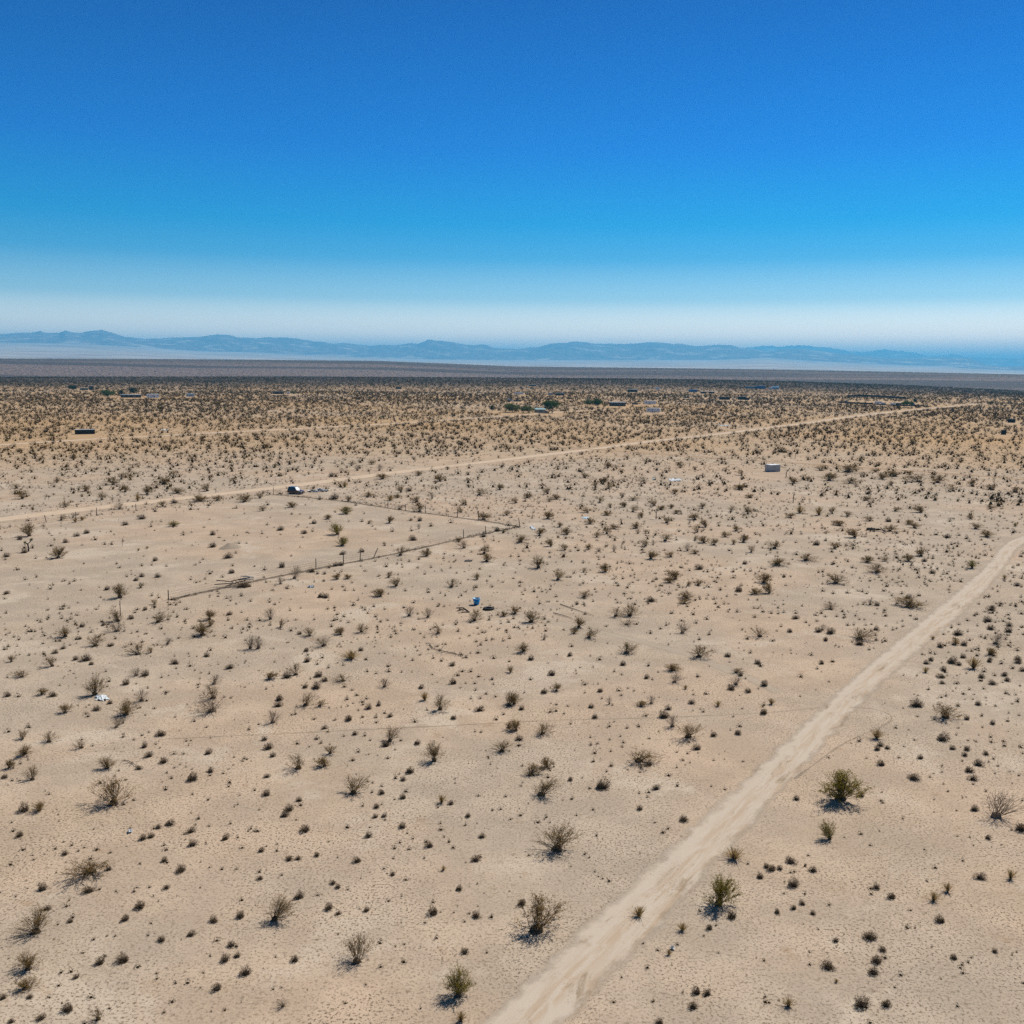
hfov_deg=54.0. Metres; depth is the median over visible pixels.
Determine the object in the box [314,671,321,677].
bursage shrub
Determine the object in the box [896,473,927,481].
creosote bush
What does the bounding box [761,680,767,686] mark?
bursage shrub
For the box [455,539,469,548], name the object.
dry shrub
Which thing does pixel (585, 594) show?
creosote bush
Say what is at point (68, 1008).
bursage shrub
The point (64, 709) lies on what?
creosote bush
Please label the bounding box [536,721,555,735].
creosote bush
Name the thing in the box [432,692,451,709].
creosote bush
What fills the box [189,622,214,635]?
creosote bush
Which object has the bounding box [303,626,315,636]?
creosote bush
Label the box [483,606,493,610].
old tyre
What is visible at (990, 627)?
bursage shrub
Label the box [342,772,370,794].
creosote bush
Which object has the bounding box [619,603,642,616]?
creosote bush
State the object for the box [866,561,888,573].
creosote bush
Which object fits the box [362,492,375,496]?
creosote bush
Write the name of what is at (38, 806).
creosote bush
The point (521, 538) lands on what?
creosote bush
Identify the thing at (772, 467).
white shed
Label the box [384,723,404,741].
creosote bush
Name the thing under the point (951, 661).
bursage shrub
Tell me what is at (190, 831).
bursage shrub
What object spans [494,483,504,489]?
creosote bush
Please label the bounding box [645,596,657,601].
bursage shrub
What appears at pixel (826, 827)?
creosote bush
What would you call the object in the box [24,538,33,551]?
joshua tree
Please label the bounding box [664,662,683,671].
creosote bush
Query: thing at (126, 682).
bursage shrub
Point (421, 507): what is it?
creosote bush
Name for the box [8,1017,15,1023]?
bursage shrub
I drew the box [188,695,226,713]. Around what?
dry shrub
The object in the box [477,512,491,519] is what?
creosote bush
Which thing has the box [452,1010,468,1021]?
grass tuft
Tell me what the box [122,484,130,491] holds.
creosote bush
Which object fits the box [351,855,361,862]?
bursage shrub
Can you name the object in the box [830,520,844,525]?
creosote bush
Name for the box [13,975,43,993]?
creosote bush
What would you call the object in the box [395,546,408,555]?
creosote bush
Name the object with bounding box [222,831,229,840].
bursage shrub
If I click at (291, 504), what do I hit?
creosote bush
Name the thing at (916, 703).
bursage shrub
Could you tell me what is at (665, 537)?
creosote bush
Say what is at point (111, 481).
creosote bush
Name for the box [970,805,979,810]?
bursage shrub
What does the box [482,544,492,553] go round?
creosote bush
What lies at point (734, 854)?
grass tuft
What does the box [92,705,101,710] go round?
bursage shrub
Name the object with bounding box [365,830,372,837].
bursage shrub
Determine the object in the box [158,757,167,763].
bursage shrub
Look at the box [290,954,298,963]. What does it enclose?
bursage shrub
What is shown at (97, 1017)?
creosote bush
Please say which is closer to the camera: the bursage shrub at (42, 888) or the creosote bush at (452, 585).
the bursage shrub at (42, 888)
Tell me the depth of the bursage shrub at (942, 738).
96.20 m
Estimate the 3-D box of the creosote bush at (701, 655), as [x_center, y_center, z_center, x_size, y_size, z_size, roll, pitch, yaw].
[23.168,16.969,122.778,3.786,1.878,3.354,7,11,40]
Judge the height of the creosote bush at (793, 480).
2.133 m
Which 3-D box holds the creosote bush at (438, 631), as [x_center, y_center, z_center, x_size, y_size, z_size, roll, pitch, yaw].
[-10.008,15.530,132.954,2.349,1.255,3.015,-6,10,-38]
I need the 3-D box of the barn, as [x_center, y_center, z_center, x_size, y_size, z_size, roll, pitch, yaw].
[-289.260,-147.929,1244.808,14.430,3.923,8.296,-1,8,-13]
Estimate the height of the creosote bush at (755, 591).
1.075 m
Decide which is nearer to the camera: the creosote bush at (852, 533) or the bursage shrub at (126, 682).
the bursage shrub at (126, 682)
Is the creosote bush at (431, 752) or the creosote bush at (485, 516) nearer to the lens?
the creosote bush at (431, 752)
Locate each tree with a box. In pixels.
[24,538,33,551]
[67,384,77,389]
[100,389,114,395]
[129,387,138,392]
[502,403,520,410]
[520,405,535,410]
[541,400,561,412]
[583,399,591,404]
[590,398,602,405]
[901,400,913,404]
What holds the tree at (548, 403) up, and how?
on the ground at (324, 978)
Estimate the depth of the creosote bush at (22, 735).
94.49 m
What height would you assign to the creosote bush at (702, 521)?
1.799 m
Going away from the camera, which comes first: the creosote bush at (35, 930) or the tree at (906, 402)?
the creosote bush at (35, 930)
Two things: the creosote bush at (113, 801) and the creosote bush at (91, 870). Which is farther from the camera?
the creosote bush at (113, 801)
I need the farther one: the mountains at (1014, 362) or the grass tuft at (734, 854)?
the mountains at (1014, 362)
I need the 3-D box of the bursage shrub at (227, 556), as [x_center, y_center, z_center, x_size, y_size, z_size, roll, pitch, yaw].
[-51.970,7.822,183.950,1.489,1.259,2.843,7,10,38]
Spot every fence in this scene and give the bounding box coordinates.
[2,492,269,526]
[168,518,519,599]
[273,487,518,523]
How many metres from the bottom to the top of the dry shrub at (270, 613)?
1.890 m
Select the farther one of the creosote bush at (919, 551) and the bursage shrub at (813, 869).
the creosote bush at (919, 551)
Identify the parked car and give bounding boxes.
[287,486,304,493]
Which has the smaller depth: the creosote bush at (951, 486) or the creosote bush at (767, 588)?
the creosote bush at (767, 588)
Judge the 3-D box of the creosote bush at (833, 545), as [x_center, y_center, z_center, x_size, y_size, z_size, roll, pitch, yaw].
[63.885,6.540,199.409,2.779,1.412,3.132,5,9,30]
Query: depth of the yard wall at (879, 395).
1332.67 m
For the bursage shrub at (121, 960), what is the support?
on the ground at (324, 978)
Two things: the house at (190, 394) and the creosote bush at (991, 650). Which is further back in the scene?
the house at (190, 394)
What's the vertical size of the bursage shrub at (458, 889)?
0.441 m
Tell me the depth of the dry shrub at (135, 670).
114.10 m
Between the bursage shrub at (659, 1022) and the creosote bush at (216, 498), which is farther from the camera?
the creosote bush at (216, 498)
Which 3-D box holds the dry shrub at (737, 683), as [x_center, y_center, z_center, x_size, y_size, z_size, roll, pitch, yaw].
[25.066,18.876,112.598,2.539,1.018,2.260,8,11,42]
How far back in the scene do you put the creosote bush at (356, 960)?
59.66 m
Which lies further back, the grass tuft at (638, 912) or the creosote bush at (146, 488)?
the creosote bush at (146, 488)
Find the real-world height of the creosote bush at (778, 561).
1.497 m
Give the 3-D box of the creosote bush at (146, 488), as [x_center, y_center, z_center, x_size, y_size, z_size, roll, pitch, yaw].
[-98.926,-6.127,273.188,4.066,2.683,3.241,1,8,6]
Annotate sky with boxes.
[0,0,1023,357]
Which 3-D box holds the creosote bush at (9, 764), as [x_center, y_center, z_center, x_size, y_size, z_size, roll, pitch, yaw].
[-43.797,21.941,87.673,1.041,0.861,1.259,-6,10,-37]
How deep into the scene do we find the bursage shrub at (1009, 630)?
136.48 m
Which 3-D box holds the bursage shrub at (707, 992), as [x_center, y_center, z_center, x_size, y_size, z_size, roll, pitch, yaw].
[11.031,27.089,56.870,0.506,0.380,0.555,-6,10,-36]
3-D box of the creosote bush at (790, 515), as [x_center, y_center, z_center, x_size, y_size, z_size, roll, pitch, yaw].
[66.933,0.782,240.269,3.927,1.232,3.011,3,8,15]
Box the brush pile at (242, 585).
[214,576,253,587]
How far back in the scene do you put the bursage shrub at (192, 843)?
73.83 m
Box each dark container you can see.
[75,429,94,433]
[719,397,729,399]
[738,396,745,399]
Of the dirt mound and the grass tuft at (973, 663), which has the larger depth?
the dirt mound
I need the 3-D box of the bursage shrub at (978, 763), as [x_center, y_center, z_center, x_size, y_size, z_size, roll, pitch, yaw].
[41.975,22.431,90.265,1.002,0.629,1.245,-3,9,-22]
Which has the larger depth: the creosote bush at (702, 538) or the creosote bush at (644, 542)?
the creosote bush at (702, 538)
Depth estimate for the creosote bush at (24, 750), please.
90.50 m
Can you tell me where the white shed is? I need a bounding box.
[765,464,779,471]
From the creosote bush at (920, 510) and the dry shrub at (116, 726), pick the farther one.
the creosote bush at (920, 510)
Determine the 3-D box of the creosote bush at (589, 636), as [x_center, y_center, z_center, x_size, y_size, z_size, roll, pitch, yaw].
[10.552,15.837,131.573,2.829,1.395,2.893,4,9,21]
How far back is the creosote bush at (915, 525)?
226.67 m
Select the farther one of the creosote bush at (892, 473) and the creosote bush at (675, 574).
the creosote bush at (892, 473)
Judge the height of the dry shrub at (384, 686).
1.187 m
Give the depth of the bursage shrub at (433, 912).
64.88 m
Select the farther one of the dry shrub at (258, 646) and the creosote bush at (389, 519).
the creosote bush at (389, 519)
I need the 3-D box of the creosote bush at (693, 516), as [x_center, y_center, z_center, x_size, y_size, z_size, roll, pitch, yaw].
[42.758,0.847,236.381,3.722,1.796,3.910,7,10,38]
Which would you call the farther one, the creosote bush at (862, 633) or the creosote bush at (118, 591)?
the creosote bush at (118, 591)
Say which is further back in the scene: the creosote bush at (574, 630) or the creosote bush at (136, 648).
the creosote bush at (574, 630)
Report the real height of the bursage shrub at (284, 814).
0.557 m
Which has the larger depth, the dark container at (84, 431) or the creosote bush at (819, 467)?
the dark container at (84, 431)
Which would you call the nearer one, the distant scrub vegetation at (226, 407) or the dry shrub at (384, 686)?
the dry shrub at (384, 686)
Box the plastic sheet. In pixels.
[95,694,108,700]
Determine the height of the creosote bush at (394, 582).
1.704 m
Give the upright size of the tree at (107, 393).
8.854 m
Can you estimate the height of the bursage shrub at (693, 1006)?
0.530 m
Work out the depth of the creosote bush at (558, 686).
109.94 m
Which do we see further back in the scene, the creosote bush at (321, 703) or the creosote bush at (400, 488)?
the creosote bush at (400, 488)
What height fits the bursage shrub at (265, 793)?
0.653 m
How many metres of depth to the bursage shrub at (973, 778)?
86.97 m
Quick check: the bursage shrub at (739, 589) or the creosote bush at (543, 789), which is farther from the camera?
the bursage shrub at (739, 589)
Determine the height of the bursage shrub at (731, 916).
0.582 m
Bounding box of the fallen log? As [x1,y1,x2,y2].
[866,527,885,530]
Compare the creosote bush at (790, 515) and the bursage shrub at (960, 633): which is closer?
the bursage shrub at (960, 633)
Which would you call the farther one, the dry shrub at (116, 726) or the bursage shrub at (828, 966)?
the dry shrub at (116, 726)
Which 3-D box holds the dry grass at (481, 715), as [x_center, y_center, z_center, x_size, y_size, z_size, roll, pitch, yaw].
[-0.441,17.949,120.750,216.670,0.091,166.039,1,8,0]
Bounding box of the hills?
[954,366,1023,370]
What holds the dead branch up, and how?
on the ground at (324, 978)
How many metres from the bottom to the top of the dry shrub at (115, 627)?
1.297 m
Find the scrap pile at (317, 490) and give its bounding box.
[308,488,328,491]
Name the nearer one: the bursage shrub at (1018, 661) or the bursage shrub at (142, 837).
the bursage shrub at (142, 837)
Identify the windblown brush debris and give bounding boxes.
[5,494,525,600]
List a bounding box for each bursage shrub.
[0,992,6,999]
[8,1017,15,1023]
[15,831,23,837]
[18,801,29,812]
[35,1013,46,1021]
[38,881,48,890]
[40,905,51,910]
[47,691,57,696]
[60,1002,72,1012]
[61,850,69,855]
[78,652,93,660]
[81,885,96,893]
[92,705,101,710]
[95,956,105,965]
[114,952,128,963]
[120,913,129,921]
[121,678,130,685]
[133,900,145,910]
[138,833,146,840]
[140,669,149,676]
[143,751,153,757]
[147,832,154,838]
[155,730,166,736]
[156,934,164,942]
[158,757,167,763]
[165,818,175,825]
[170,658,179,663]
[176,863,186,873]
[186,826,196,833]
[187,771,197,782]
[188,839,197,846]
[188,930,195,936]
[205,748,212,754]
[208,542,217,547]
[209,914,217,923]
[211,982,221,990]
[221,952,229,961]
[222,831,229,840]
[223,552,232,558]
[225,663,234,668]
[226,940,234,946]
[233,952,241,957]
[236,909,244,918]
[238,964,251,975]
[261,789,269,795]
[263,742,273,749]
[276,694,283,701]
[281,810,289,816]
[282,671,292,677]
[284,802,294,811]
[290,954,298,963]
[292,889,304,899]
[297,824,310,832]
[313,681,319,689]
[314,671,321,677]
[324,902,332,910]
[330,492,338,498]
[345,715,351,720]
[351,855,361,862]
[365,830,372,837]
[381,739,390,746]
[397,822,405,828]
[405,767,414,773]
[408,535,416,540]
[425,839,432,847]
[428,905,437,915]
[456,884,461,891]
[461,947,468,953]
[471,855,480,862]
[472,910,479,918]
[473,706,484,711]
[517,898,525,905]
[547,670,555,675]
[594,776,610,789]
[644,759,651,765]
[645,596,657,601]
[655,1017,663,1023]
[659,709,669,718]
[680,813,688,822]
[688,1000,698,1009]
[691,744,701,749]
[692,985,700,994]
[694,563,703,569]
[703,988,710,995]
[727,684,734,690]
[728,908,736,919]
[735,585,742,591]
[760,708,767,714]
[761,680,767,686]
[766,864,775,871]
[785,854,798,864]
[787,875,799,888]
[807,865,816,872]
[821,959,836,971]
[826,627,834,633]
[853,994,871,1009]
[854,638,864,645]
[861,930,879,940]
[867,965,879,974]
[871,954,882,963]
[873,883,879,889]
[876,759,884,765]
[878,946,886,952]
[880,999,891,1007]
[887,892,895,898]
[906,772,920,781]
[909,695,925,707]
[934,913,944,923]
[936,731,951,740]
[947,656,959,663]
[950,953,957,959]
[953,629,963,634]
[959,640,967,645]
[964,765,974,772]
[965,775,978,780]
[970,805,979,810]
[972,758,985,766]
[972,871,987,879]
[983,615,992,621]
[985,605,995,610]
[986,624,995,629]
[988,679,997,684]
[1004,626,1013,632]
[1012,658,1021,663]
[1015,822,1023,831]
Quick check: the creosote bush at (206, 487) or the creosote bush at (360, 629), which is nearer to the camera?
the creosote bush at (360, 629)
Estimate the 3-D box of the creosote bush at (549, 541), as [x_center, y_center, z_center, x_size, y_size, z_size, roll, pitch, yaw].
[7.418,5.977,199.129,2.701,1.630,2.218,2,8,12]
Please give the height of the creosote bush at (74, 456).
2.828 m
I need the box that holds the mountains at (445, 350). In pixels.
[0,330,1013,367]
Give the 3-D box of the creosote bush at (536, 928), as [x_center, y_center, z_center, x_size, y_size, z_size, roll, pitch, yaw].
[1.598,25.006,63.154,3.479,2.574,4.980,7,11,40]
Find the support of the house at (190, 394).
on the ground at (324, 978)
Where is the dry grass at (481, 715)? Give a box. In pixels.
[1,545,1020,1021]
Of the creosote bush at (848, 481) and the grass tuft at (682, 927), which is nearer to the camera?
the grass tuft at (682, 927)
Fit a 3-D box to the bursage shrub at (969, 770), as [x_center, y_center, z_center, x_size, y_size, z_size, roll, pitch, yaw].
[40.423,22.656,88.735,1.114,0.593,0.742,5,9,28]
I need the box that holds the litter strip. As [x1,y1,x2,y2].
[274,494,514,525]
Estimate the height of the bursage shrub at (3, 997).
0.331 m
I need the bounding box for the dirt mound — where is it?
[219,543,240,549]
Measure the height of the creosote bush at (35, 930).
1.762 m
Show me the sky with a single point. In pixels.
(848, 175)
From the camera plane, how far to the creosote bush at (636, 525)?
222.02 m
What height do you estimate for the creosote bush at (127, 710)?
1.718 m
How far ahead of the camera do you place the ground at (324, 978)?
102.65 m
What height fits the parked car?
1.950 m
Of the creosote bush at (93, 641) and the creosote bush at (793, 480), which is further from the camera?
the creosote bush at (793, 480)
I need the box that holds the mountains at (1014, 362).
[747,345,1023,366]
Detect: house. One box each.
[120,394,140,397]
[147,394,158,397]
[186,393,194,396]
[534,408,545,412]
[609,402,625,405]
[627,389,637,391]
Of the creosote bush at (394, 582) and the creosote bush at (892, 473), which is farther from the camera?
the creosote bush at (892, 473)
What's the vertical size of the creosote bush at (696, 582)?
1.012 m
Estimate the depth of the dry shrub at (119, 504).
244.64 m
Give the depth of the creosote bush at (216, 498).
261.90 m
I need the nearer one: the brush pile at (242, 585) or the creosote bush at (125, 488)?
the brush pile at (242, 585)
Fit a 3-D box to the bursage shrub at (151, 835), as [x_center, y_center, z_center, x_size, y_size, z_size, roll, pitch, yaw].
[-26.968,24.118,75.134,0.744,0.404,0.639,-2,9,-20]
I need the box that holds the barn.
[272,391,283,393]
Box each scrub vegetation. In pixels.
[0,358,1023,573]
[0,467,1023,1023]
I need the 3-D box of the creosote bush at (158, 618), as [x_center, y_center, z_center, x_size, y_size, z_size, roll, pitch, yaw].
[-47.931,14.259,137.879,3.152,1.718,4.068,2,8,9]
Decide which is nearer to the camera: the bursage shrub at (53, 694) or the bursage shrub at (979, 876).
the bursage shrub at (979, 876)
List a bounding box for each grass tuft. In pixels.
[341,649,361,659]
[420,692,429,699]
[436,794,446,802]
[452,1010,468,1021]
[628,903,647,917]
[675,923,690,930]
[719,845,746,859]
[777,995,795,1006]
[794,505,808,512]
[811,506,827,514]
[869,729,886,738]
[928,890,944,902]
[939,881,954,891]
[965,657,984,668]
[998,869,1018,879]
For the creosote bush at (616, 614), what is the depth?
142.96 m
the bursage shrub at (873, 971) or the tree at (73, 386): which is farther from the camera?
the tree at (73, 386)
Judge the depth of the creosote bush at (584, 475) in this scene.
323.51 m
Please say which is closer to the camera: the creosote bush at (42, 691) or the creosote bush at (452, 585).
the creosote bush at (42, 691)
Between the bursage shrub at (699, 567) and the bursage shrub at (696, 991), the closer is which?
the bursage shrub at (696, 991)
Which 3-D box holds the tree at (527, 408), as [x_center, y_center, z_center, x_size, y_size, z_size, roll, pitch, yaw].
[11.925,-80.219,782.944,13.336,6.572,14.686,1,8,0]
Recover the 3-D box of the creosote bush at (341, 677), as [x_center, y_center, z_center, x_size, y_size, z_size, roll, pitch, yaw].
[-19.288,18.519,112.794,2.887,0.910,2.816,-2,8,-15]
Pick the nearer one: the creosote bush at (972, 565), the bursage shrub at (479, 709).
the bursage shrub at (479, 709)
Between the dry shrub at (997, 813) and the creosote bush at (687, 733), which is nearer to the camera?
the dry shrub at (997, 813)
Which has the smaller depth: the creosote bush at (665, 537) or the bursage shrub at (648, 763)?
the bursage shrub at (648, 763)
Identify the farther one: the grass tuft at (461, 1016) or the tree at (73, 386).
the tree at (73, 386)
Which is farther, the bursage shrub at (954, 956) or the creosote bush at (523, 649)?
the creosote bush at (523, 649)
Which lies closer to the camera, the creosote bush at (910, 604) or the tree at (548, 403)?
the creosote bush at (910, 604)
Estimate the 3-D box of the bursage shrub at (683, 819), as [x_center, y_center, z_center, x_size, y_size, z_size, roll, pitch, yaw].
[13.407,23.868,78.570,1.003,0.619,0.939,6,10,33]
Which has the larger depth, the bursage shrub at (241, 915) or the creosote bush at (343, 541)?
the creosote bush at (343, 541)
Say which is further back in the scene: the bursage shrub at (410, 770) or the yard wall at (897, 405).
the yard wall at (897, 405)
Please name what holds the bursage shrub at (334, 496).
on the ground at (324, 978)
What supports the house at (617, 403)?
on the ground at (324, 978)
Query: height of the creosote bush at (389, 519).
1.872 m
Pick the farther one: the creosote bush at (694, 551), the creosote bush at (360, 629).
the creosote bush at (694, 551)
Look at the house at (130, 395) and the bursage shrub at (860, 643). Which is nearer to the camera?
the bursage shrub at (860, 643)
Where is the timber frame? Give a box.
[456,607,469,612]
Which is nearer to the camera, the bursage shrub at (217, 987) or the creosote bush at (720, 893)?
the bursage shrub at (217, 987)
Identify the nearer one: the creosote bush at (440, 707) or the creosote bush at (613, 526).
the creosote bush at (440, 707)
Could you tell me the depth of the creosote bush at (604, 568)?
174.19 m
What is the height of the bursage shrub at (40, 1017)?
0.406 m
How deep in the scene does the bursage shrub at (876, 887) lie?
68.56 m
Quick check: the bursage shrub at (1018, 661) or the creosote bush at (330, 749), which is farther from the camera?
the bursage shrub at (1018, 661)
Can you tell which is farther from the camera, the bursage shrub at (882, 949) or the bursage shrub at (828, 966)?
the bursage shrub at (882, 949)
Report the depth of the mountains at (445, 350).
29271.71 m
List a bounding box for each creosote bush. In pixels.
[4,759,14,767]
[7,949,46,970]
[8,670,29,677]
[10,902,56,937]
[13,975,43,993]
[14,490,31,498]
[14,743,33,756]
[18,729,28,739]
[19,522,37,535]
[20,763,39,780]
[29,799,46,811]
[32,686,50,695]
[42,655,58,666]
[42,728,63,742]
[49,545,68,557]
[53,627,70,636]
[54,857,121,881]
[59,703,74,712]
[69,454,77,459]
[70,737,86,748]
[79,483,90,490]
[80,672,110,695]
[82,1003,106,1021]
[87,633,105,646]
[87,774,141,805]
[96,755,118,768]
[105,479,120,484]
[105,605,122,621]
[110,697,141,715]
[112,582,128,597]
[119,641,147,654]
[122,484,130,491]
[142,485,155,494]
[151,610,171,622]
[159,476,169,484]
[166,520,182,526]
[171,487,185,492]
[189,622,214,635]
[191,494,209,500]
[197,484,209,490]
[199,683,220,698]
[204,609,215,619]
[211,495,222,500]
[237,494,251,501]
[262,892,297,921]
[263,672,279,679]
[279,754,306,769]
[282,662,302,675]
[286,501,298,506]
[300,690,317,706]
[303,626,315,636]
[313,699,328,706]
[314,756,332,766]
[324,744,336,753]
[328,521,345,534]
[329,673,351,681]
[333,536,350,545]
[333,573,343,579]
[334,626,344,634]
[338,931,374,964]
[340,506,352,513]
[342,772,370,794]
[355,622,369,632]
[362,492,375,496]
[371,588,384,596]
[373,473,391,478]
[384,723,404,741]
[386,516,394,522]
[387,577,402,585]
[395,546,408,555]
[396,484,404,492]
[408,502,427,511]
[420,548,431,555]
[420,740,443,761]
[430,625,443,633]
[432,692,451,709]
[435,474,444,480]
[440,962,476,997]
[447,576,460,587]
[468,609,483,620]
[474,488,487,494]
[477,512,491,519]
[481,554,495,561]
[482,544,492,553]
[487,737,514,751]
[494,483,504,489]
[505,666,514,672]
[505,690,522,704]
[505,720,519,731]
[509,605,520,613]
[514,535,526,541]
[514,642,529,651]
[514,890,570,934]
[523,607,543,622]
[523,763,547,775]
[529,554,544,567]
[532,775,564,796]
[532,819,584,852]
[535,528,545,535]
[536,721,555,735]
[540,756,553,767]
[543,538,554,545]
[544,511,554,518]
[549,682,562,690]
[552,569,566,579]
[558,542,566,549]
[561,527,572,533]
[570,627,579,633]
[571,616,588,627]
[578,505,591,512]
[578,590,591,597]
[580,471,589,477]
[581,628,597,638]
[584,543,594,549]
[586,518,595,523]
[599,563,609,571]
[603,526,613,533]
[607,523,621,528]
[610,606,629,616]
[617,641,638,653]
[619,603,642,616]
[624,746,669,766]
[629,522,643,528]
[635,700,650,706]
[638,538,649,545]
[645,551,662,558]
[646,498,657,505]
[660,533,673,540]
[662,516,673,522]
[662,577,673,582]
[663,569,682,579]
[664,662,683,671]
[673,721,703,739]
[679,590,693,598]
[679,598,691,603]
[687,512,700,519]
[687,645,717,657]
[688,549,699,553]
[693,578,706,585]
[697,536,709,542]
[698,519,708,526]
[703,871,749,907]
[708,537,720,544]
[721,531,730,536]
[733,484,747,489]
[738,534,751,541]
[741,506,753,513]
[746,626,771,636]
[749,588,761,593]
[754,572,773,582]
[760,583,774,593]
[764,540,781,547]
[770,556,789,564]
[785,477,800,482]
[785,513,799,517]
[799,552,821,561]
[814,464,829,470]
[815,769,876,801]
[818,818,837,839]
[820,472,839,480]
[821,601,836,609]
[826,572,849,583]
[829,541,838,547]
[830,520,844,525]
[836,462,861,471]
[840,477,866,483]
[843,529,861,537]
[852,628,878,639]
[861,555,874,561]
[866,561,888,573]
[874,473,889,478]
[880,470,899,476]
[885,524,898,530]
[893,595,932,607]
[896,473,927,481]
[901,554,914,561]
[904,522,922,527]
[908,506,925,512]
[914,546,929,555]
[929,474,948,482]
[931,702,965,718]
[942,484,958,490]
[965,560,977,567]
[970,522,984,528]
[978,530,995,536]
[984,484,994,489]
[986,647,998,654]
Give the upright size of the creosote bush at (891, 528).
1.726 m
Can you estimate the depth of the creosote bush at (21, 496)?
262.03 m
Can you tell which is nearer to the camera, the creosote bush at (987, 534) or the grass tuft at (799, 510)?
the creosote bush at (987, 534)
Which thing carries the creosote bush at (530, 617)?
on the ground at (324, 978)
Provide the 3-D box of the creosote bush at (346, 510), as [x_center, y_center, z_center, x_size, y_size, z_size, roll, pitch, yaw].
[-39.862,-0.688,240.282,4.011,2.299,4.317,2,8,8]
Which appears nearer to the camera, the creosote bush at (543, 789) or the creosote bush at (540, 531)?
the creosote bush at (543, 789)
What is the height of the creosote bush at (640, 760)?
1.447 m
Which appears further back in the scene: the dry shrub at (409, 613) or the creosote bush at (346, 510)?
the creosote bush at (346, 510)
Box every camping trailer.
[644,401,655,403]
[647,408,660,411]
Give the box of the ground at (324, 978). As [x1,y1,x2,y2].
[0,342,1023,1023]
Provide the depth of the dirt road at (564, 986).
72.74 m
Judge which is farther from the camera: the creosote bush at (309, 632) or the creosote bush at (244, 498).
the creosote bush at (244, 498)
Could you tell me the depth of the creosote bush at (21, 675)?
113.11 m
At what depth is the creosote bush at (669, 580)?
166.14 m
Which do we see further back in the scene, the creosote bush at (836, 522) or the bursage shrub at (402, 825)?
the creosote bush at (836, 522)
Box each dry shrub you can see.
[101,622,125,631]
[110,715,125,727]
[111,502,124,508]
[127,666,142,675]
[132,688,149,701]
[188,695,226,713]
[209,673,222,684]
[242,633,258,648]
[248,636,265,648]
[262,607,273,619]
[262,711,281,723]
[273,997,287,1007]
[290,563,301,578]
[310,634,331,646]
[376,679,391,687]
[403,606,418,616]
[421,608,431,617]
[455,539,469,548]
[665,713,679,726]
[670,674,683,682]
[675,622,691,633]
[730,676,743,684]
[982,790,1023,818]
[987,631,1008,643]
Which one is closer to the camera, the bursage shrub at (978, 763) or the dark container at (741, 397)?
the bursage shrub at (978, 763)
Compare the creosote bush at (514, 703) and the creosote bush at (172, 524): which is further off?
the creosote bush at (172, 524)
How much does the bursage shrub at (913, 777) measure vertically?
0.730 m
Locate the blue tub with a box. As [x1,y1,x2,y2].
[472,597,480,604]
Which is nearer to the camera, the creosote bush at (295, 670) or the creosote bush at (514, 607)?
the creosote bush at (295, 670)
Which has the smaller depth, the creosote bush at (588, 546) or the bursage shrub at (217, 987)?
the bursage shrub at (217, 987)
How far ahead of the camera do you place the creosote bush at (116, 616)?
137.94 m
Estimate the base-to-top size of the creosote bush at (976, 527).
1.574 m
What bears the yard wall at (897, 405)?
on the ground at (324, 978)
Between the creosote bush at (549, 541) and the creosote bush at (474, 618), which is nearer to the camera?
the creosote bush at (474, 618)
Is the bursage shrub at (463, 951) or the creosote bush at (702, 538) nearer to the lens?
the bursage shrub at (463, 951)
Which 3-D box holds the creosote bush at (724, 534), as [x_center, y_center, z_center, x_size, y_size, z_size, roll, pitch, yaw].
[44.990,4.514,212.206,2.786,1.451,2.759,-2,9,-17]
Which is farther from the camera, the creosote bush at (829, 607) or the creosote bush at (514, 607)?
the creosote bush at (829, 607)
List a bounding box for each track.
[283,480,465,502]
[295,429,1023,479]
[745,483,999,492]
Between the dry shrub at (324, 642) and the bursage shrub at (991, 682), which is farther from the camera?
the dry shrub at (324, 642)
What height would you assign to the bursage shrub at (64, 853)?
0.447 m
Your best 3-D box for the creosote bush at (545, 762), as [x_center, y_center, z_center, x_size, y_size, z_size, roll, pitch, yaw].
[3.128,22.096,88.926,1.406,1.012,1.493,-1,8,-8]
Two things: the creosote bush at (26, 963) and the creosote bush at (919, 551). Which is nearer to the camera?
the creosote bush at (26, 963)
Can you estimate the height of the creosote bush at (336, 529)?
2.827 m
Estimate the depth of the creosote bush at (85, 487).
278.45 m
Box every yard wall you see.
[837,401,872,403]
[847,395,905,398]
[873,403,923,405]
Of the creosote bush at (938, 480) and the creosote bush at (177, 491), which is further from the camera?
the creosote bush at (938, 480)
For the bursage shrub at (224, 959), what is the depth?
59.61 m
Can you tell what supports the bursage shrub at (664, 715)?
on the ground at (324, 978)
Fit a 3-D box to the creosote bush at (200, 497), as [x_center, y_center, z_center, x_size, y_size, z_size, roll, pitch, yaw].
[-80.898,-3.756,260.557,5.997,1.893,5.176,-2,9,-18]
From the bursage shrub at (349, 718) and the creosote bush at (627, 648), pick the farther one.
the creosote bush at (627, 648)
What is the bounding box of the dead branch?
[428,643,462,655]
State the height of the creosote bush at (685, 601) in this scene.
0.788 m
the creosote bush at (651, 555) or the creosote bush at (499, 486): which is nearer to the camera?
the creosote bush at (651, 555)
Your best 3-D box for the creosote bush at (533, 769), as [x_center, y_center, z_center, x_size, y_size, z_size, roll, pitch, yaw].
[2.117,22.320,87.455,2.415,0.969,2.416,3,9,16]
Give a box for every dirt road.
[0,404,976,521]
[0,410,594,445]
[484,536,1023,1023]

